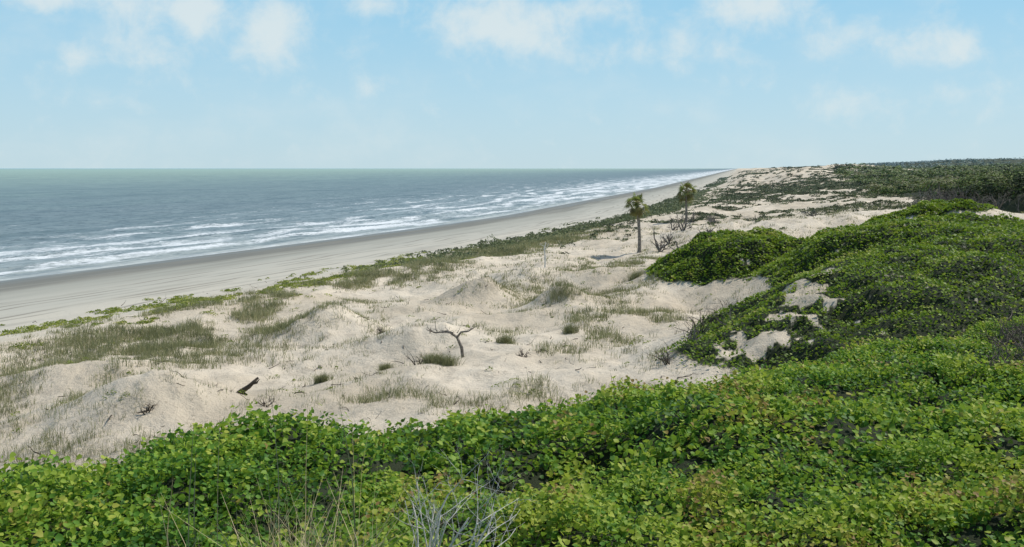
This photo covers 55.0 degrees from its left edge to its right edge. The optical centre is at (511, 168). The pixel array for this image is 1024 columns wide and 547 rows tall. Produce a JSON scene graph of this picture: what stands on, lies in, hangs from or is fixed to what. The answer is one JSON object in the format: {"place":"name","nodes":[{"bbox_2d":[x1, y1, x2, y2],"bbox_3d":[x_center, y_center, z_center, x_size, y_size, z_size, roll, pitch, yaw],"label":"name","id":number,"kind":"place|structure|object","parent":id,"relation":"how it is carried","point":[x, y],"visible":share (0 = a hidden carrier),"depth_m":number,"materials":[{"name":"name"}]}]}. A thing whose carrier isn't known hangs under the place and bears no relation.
{"place":"outdoors","nodes":[
{"label":"outdoors","id":0,"kind":"place"},
{"bbox_2d":[0,169,732,280],"bbox_3d":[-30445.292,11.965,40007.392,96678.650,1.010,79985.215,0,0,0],"label":"sea","id":1,"kind":"structure","parent":0,"point":[55,221],"depth_m":329.50,"materials":[{"name":"liquid"}]},
{"bbox_2d":[0,164,1023,546],"bbox_3d":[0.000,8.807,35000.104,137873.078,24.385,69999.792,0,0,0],"label":"sand","id":2,"kind":"structure","parent":0,"point":[68,296],"depth_m":48.22,"materials":[{"name":"beige sand"}]},
{"bbox_2d":[137,398,162,414],"bbox_3d":[-13.272,8.758,35.967,0.696,0.676,1.060,0,0,33],"label":"dead bush","id":3,"kind":"object","parent":2,"relation":"on","point":[150,407],"visible":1,"depth_m":35.87,"materials":[{"name":"wood"}]},
{"bbox_2d":[236,377,259,394],"bbox_3d":[-10.854,8.971,40.010,1.140,0.936,0.280,0,0,0],"label":"driftwood log","id":4,"kind":"object","parent":2,"relation":"on","point":[250,385],"visible":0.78,"depth_m":39.98,"materials":[{"name":"brown wood"}]},
{"bbox_2d":[256,393,277,406],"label":"dead bush","id":5,"kind":"object","parent":2,"relation":"on","point":[264,403],"visible":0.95,"depth_m":37.88,"materials":[{"name":"wood"}]},
{"bbox_2d":[167,366,378,546],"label":"sea oat stalks","id":6,"kind":"object","parent":2,"relation":"on","point":[353,504],"visible":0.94,"depth_m":8.44,"materials":[{"name":"plant"}]},
{"bbox_2d":[0,245,551,349],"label":"beach plants","id":7,"kind":"object","parent":2,"relation":"on","point":[112,311],"visible":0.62,"depth_m":74.99,"materials":[{"name":"green plant"}]},
{"bbox_2d":[89,471,528,546],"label":"dry grass clump","id":8,"kind":"object","parent":2,"relation":"on","point":[301,545],"visible":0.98,"depth_m":7.25,"materials":[{"name":"plant"}]},
{"bbox_2d":[27,263,701,454],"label":"driftwood twigs","id":9,"kind":"object","parent":2,"relation":"on","point":[360,370],"visible":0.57,"depth_m":46.52,"materials":[{"name":"wood"}]},
{"bbox_2d":[404,349,427,364],"bbox_3d":[-4.260,8.472,43.823,1.332,1.238,1.575,0,0,0],"label":"dead bush","id":10,"kind":"object","parent":2,"relation":"on","point":[413,362],"visible":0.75,"depth_m":43.79,"materials":[{"name":"wood"}]},
{"bbox_2d":[426,320,481,357],"bbox_3d":[-2.719,8.096,46.381,2.670,2.078,1.029,0,0,0],"label":"dead tree","id":11,"kind":"object","parent":2,"relation":"on","point":[457,338],"visible":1,"depth_m":46.44,"materials":[{"name":"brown wood"}]},
{"bbox_2d":[392,435,544,546],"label":"bleached dead branch","id":12,"kind":"object","parent":2,"relation":"on","point":[436,539],"visible":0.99,"depth_m":7.43,"materials":[{"name":"grey wood"}]},
{"bbox_2d":[302,268,646,384],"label":"grass tussocks","id":13,"kind":"object","parent":2,"relation":"on","point":[437,359],"depth_m":49.70,"materials":[{"name":"green plant"}]},
{"bbox_2d":[0,315,1023,546],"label":"vine thicket","id":14,"kind":"object","parent":2,"relation":"on","point":[583,507],"visible":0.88,"depth_m":12.18,"materials":[{"name":"green plant"}]},
{"bbox_2d":[0,208,1023,480],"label":"dune grass","id":15,"kind":"structure","parent":2,"relation":"on","point":[186,328],"depth_m":55.85,"materials":[{"name":"green plant"}]},
{"bbox_2d":[10,213,1014,432],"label":"dune forbs","id":16,"kind":"object","parent":2,"relation":"on","point":[489,367],"visible":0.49,"depth_m":50.06,"materials":[{"name":"green plant"}]},
{"bbox_2d":[516,348,530,357],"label":"dead bush","id":17,"kind":"object","parent":2,"relation":"on","point":[522,354],"visible":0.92,"depth_m":45.10,"materials":[{"name":"wood"}]},
{"bbox_2d":[542,242,548,267],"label":"dead tree trunk","id":18,"kind":"object","parent":2,"relation":"on","point":[545,255],"visible":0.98,"depth_m":86.94,"materials":[{"name":"grey wood"}]},
{"bbox_2d":[298,163,940,278],"bbox_3d":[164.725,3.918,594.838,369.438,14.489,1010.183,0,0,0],"label":"dune scrub","id":19,"kind":"object","parent":2,"relation":"on","point":[668,206],"visible":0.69,"depth_m":211.17,"materials":[{"name":"green plant"}]},
{"bbox_2d":[624,192,649,252],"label":"palm tree","id":20,"kind":"object","parent":2,"relation":"on","point":[637,211],"visible":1,"depth_m":108.80,"materials":[{"name":"green plant"}]},
{"bbox_2d":[646,226,671,251],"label":"dead shrub","id":21,"kind":"object","parent":2,"relation":"on","point":[656,244],"visible":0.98,"depth_m":107.06,"materials":[{"name":"grey wood"}]},
{"bbox_2d":[644,340,677,364],"bbox_3d":[6.286,7.501,40.488,1.917,1.244,1.232,0,0,39],"label":"dead bush","id":22,"kind":"object","parent":2,"relation":"on","point":[665,359],"visible":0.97,"depth_m":40.37,"materials":[{"name":"grey wood"}]},
{"bbox_2d":[658,230,675,244],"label":"dead shrub","id":23,"kind":"object","parent":2,"relation":"on","point":[670,238],"visible":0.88,"depth_m":111.72,"materials":[{"name":"grey wood"}]},
{"bbox_2d":[667,215,680,230],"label":"dead shrub","id":24,"kind":"object","parent":2,"relation":"on","point":[676,223],"visible":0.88,"depth_m":139.89,"materials":[{"name":"grey wood"}]},
{"bbox_2d":[665,237,685,249],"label":"dead shrub","id":25,"kind":"object","parent":2,"relation":"on","point":[676,246],"visible":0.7,"depth_m":106.16,"materials":[{"name":"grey wood"}]},
{"bbox_2d":[672,211,693,230],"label":"dead shrub","id":26,"kind":"object","parent":2,"relation":"on","point":[682,225],"visible":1,"depth_m":117.99,"materials":[{"name":"grey wood"}]},
{"bbox_2d":[676,181,696,221],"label":"palm tree","id":27,"kind":"object","parent":2,"relation":"on","point":[686,193],"visible":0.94,"depth_m":155.84,"materials":[{"name":"green plant"}]},
{"bbox_2d":[676,211,700,222],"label":"dead shrub","id":28,"kind":"object","parent":2,"relation":"on","point":[693,218],"visible":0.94,"depth_m":149.98,"materials":[{"name":"grey wood"}]},
{"bbox_2d":[671,314,712,343],"bbox_3d":[7.642,6.727,42.212,2.175,1.865,2.442,0,0,23],"label":"dead bush","id":29,"kind":"object","parent":2,"relation":"on","point":[693,336],"visible":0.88,"depth_m":41.91,"materials":[{"name":"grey wood"}]},
{"bbox_2d":[670,313,713,334],"bbox_3d":[8.171,7.014,44.151,2.578,1.483,1.715,0,0,0],"label":"dead bush","id":30,"kind":"object","parent":2,"relation":"on","point":[704,324],"visible":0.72,"depth_m":44.33,"materials":[{"name":"grey wood"}]},
{"bbox_2d":[679,301,719,325],"bbox_3d":[9.359,7.080,46.925,2.968,1.863,1.506,0,0,-28],"label":"dead bush","id":31,"kind":"object","parent":2,"relation":"on","point":[703,316],"visible":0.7,"depth_m":46.80,"materials":[{"name":"grey wood"}]},
{"bbox_2d":[693,225,720,232],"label":"dead shrub","id":32,"kind":"object","parent":2,"relation":"on","point":[710,230],"visible":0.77,"depth_m":109.73,"materials":[{"name":"grey wood"}]},
{"bbox_2d":[705,214,716,224],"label":"dead shrub","id":33,"kind":"object","parent":2,"relation":"on","point":[709,220],"visible":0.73,"depth_m":122.14,"materials":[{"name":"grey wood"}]},
{"bbox_2d":[699,287,742,314],"bbox_3d":[10.879,6.997,51.227,2.415,1.905,2.335,0,0,0],"label":"dead bush","id":34,"kind":"object","parent":2,"relation":"on","point":[722,304],"visible":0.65,"depth_m":51.14,"materials":[{"name":"grey wood"}]},
{"bbox_2d":[701,305,745,324],"bbox_3d":[9.439,6.526,44.024,2.331,1.412,1.285,0,0,17],"label":"dead bush","id":35,"kind":"object","parent":2,"relation":"on","point":[728,315],"visible":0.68,"depth_m":44.01,"materials":[{"name":"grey wood"}]},
{"bbox_2d":[801,209,818,216],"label":"dead shrub","id":36,"kind":"object","parent":2,"relation":"on","point":[805,213],"visible":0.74,"depth_m":130.41,"materials":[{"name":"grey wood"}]},
{"bbox_2d":[643,198,1023,370],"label":"dune vine carpet","id":37,"kind":"object","parent":2,"relation":"on","point":[943,223],"visible":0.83,"depth_m":48.38,"materials":[{"name":"green plant"}]},
{"bbox_2d":[830,157,1023,212],"bbox_3d":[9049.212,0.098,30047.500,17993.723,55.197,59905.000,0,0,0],"label":"coastal forest","id":38,"kind":"object","parent":2,"relation":"on","point":[997,175],"visible":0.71,"depth_m":249.71,"materials":[{"name":"green plant"}]},
{"bbox_2d":[904,171,1021,212],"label":"bare thicket branches","id":39,"kind":"object","parent":2,"relation":"on","point":[962,196],"visible":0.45,"depth_m":120.82,"materials":[{"name":"grey wood"}]},
{"bbox_2d":[966,293,1023,368],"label":"woody vine tangle","id":40,"kind":"object","parent":2,"relation":"on","point":[1019,338],"visible":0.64,"depth_m":27.38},
{"bbox_2d":[0,0,1023,168],"label":"sky","id":41,"kind":"structure","parent":0,"point":[85,84],"materials":[{"name":"blue"}]}
]}

